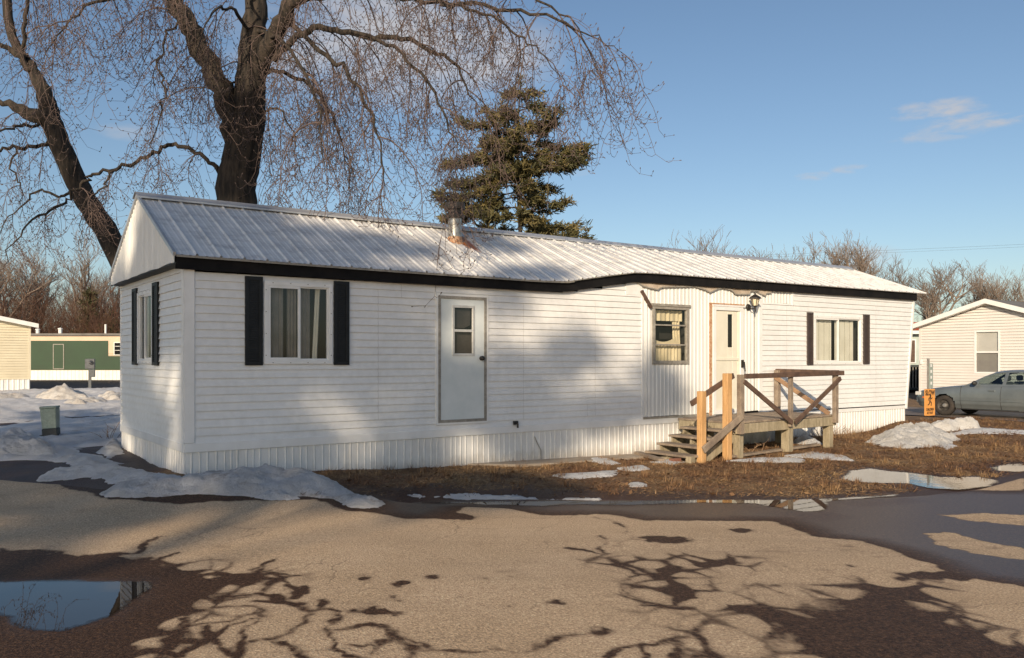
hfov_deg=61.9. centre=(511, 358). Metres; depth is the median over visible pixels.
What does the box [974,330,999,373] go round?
window
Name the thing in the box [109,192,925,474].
mobile home
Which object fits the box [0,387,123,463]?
snow cover
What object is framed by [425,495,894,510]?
puddle
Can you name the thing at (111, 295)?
bare tree
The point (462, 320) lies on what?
door
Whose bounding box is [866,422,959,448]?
snow bank
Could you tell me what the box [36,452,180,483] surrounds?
snow bank
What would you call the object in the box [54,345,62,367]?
door
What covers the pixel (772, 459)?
snow patch
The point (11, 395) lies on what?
snow bank
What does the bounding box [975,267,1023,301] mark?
bare tree
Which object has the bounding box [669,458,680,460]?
brick
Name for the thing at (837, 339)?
window
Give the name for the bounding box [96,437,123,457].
snow bank
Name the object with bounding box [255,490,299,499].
snow bank
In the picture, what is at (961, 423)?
snow bank
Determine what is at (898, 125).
sky
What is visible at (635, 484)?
snow patch
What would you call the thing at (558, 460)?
concrete slab
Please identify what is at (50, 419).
utility pedestal
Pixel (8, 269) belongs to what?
bare tree
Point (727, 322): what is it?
door
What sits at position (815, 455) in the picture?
snow patch
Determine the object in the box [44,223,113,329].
bare tree
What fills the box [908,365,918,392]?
porch railing
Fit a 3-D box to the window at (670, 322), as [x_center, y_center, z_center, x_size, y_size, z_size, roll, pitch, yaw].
[2.836,-0.434,16.188,1.366,1.498,0.545,0,0,-35]
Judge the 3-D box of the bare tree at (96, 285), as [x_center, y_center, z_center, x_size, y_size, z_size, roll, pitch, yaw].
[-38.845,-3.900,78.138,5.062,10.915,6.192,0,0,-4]
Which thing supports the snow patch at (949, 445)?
on the ground at (30, 471)
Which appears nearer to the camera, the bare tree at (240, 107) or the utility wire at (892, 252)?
the bare tree at (240, 107)
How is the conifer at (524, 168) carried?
on the ground at (30, 471)
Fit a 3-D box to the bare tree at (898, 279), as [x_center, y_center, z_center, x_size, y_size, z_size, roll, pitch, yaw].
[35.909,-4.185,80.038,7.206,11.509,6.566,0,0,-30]
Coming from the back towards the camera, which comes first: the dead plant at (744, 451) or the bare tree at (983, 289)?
the bare tree at (983, 289)
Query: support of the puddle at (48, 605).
on the road
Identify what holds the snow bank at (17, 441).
on the ground at (30, 471)
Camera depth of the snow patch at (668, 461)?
14.26 m
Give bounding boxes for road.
[0,478,1023,657]
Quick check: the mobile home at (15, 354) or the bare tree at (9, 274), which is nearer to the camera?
the mobile home at (15, 354)
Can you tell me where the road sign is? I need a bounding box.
[924,358,934,416]
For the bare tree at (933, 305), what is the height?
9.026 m
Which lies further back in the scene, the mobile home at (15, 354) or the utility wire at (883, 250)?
the utility wire at (883, 250)
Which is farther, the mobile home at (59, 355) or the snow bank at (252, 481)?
the mobile home at (59, 355)
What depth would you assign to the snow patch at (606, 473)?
12.34 m
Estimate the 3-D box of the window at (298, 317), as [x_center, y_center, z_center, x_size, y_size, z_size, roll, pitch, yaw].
[-3.088,-0.483,12.002,1.385,1.525,0.539,0,0,-35]
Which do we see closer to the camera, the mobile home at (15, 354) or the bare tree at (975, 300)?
the mobile home at (15, 354)
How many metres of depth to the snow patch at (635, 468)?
13.29 m
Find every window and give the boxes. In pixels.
[114,342,119,354]
[137,289,151,363]
[237,273,341,363]
[651,294,690,363]
[814,315,861,363]
[911,339,915,362]
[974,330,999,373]
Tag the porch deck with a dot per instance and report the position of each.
(705, 443)
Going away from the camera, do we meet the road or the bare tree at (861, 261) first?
the road
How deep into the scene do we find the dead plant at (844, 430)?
18.50 m
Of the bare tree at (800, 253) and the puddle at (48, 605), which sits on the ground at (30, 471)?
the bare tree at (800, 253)
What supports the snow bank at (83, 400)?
on the ground at (30, 471)
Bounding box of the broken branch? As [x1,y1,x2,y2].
[91,423,120,438]
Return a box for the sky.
[0,0,1023,331]
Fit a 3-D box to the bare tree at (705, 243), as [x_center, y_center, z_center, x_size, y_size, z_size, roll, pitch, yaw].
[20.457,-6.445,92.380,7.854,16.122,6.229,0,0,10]
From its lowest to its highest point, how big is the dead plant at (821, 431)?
0.661 m
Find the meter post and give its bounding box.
[85,359,94,387]
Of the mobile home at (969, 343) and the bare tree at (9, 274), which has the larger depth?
the bare tree at (9, 274)
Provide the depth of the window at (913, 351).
45.97 m
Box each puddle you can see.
[0,580,150,630]
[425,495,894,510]
[842,468,996,489]
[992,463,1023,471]
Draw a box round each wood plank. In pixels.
[634,451,664,460]
[732,443,820,457]
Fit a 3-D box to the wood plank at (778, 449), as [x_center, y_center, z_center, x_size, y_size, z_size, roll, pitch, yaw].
[4.912,1.702,15.829,2.722,0.077,0.140,0,0,-39]
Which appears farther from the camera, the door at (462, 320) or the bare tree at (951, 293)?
the bare tree at (951, 293)
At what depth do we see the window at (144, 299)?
13.05 m
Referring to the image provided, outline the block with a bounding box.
[686,456,694,462]
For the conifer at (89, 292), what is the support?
on the ground at (30, 471)
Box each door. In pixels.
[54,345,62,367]
[441,298,484,419]
[716,310,745,409]
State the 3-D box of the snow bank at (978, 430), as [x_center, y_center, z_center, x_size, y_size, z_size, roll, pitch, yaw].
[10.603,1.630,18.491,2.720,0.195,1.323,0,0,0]
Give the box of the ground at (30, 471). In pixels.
[0,380,1023,502]
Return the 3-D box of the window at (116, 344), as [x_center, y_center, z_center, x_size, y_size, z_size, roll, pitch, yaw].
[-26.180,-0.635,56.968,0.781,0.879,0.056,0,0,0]
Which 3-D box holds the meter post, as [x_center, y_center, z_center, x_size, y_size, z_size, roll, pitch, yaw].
[-19.747,0.810,39.936,0.420,1.580,0.300,0,0,-17]
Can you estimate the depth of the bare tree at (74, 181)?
17.69 m
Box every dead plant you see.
[743,439,768,456]
[811,426,843,439]
[834,423,852,435]
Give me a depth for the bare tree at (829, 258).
87.06 m
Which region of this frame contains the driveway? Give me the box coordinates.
[905,407,1023,421]
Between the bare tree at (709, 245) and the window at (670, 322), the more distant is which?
the bare tree at (709, 245)
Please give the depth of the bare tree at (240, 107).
15.78 m
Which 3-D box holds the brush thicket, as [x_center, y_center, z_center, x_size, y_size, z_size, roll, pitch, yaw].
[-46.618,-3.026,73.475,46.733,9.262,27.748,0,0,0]
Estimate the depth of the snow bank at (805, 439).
17.08 m
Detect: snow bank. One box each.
[0,393,28,398]
[0,428,56,454]
[35,383,86,399]
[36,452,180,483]
[64,396,106,403]
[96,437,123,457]
[98,390,119,399]
[99,463,384,508]
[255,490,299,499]
[793,435,821,444]
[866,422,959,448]
[931,416,980,431]
[952,428,1023,435]
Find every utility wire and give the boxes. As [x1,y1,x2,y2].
[775,244,1019,254]
[782,247,1010,256]
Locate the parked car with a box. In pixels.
[915,369,1023,414]
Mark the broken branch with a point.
(107, 431)
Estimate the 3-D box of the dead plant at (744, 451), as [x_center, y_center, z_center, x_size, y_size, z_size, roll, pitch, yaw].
[4.246,1.649,15.523,0.767,0.421,0.834,0,0,30]
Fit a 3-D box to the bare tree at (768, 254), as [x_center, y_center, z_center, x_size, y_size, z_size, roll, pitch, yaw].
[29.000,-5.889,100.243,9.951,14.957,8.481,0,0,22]
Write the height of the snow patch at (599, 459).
0.139 m
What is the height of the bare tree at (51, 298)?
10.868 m
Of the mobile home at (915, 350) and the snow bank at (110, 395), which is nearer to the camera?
the snow bank at (110, 395)
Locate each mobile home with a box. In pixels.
[0,316,38,389]
[30,324,119,379]
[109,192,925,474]
[910,322,918,364]
[913,299,1023,390]
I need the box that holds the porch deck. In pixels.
[645,369,843,463]
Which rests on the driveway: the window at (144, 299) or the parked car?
the parked car
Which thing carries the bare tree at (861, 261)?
on the ground at (30, 471)
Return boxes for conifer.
[71,286,110,332]
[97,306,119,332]
[426,72,597,237]
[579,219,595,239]
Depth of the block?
14.23 m
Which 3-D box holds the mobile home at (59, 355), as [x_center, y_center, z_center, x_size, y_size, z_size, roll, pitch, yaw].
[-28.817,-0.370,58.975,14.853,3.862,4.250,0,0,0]
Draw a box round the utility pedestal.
[39,405,59,435]
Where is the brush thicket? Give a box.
[0,264,119,332]
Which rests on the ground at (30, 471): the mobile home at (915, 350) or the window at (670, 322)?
the mobile home at (915, 350)
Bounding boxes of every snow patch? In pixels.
[408,493,601,500]
[553,470,617,478]
[591,457,620,464]
[617,465,648,471]
[628,482,646,487]
[650,459,683,464]
[726,457,804,462]
[785,451,852,460]
[938,443,956,449]
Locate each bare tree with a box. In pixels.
[0,0,193,272]
[0,0,681,316]
[0,242,24,308]
[0,252,55,317]
[0,252,65,332]
[6,237,70,332]
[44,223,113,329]
[51,258,113,325]
[92,273,119,317]
[661,228,732,253]
[688,226,729,252]
[733,243,800,260]
[772,241,823,261]
[797,232,881,275]
[819,230,890,278]
[847,253,929,304]
[884,257,986,317]
[914,272,954,320]
[953,263,1002,308]
[960,265,1023,302]
[960,275,1010,305]
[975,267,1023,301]
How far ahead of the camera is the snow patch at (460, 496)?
10.56 m
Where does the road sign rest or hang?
on the ground at (30, 471)
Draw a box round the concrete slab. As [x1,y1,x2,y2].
[469,454,644,466]
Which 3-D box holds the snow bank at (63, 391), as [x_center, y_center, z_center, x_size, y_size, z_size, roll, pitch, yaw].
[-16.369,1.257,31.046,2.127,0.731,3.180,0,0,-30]
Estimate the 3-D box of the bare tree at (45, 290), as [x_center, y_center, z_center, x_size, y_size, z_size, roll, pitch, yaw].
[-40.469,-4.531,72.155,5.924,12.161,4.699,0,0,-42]
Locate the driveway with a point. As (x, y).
(914, 411)
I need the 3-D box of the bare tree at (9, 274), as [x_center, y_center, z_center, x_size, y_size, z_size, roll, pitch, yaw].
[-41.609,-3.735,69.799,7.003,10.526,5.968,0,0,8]
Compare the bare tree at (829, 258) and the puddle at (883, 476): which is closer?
the puddle at (883, 476)
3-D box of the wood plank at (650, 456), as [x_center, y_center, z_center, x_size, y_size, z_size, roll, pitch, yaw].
[2.390,1.707,14.884,0.120,0.061,1.070,0,0,-14]

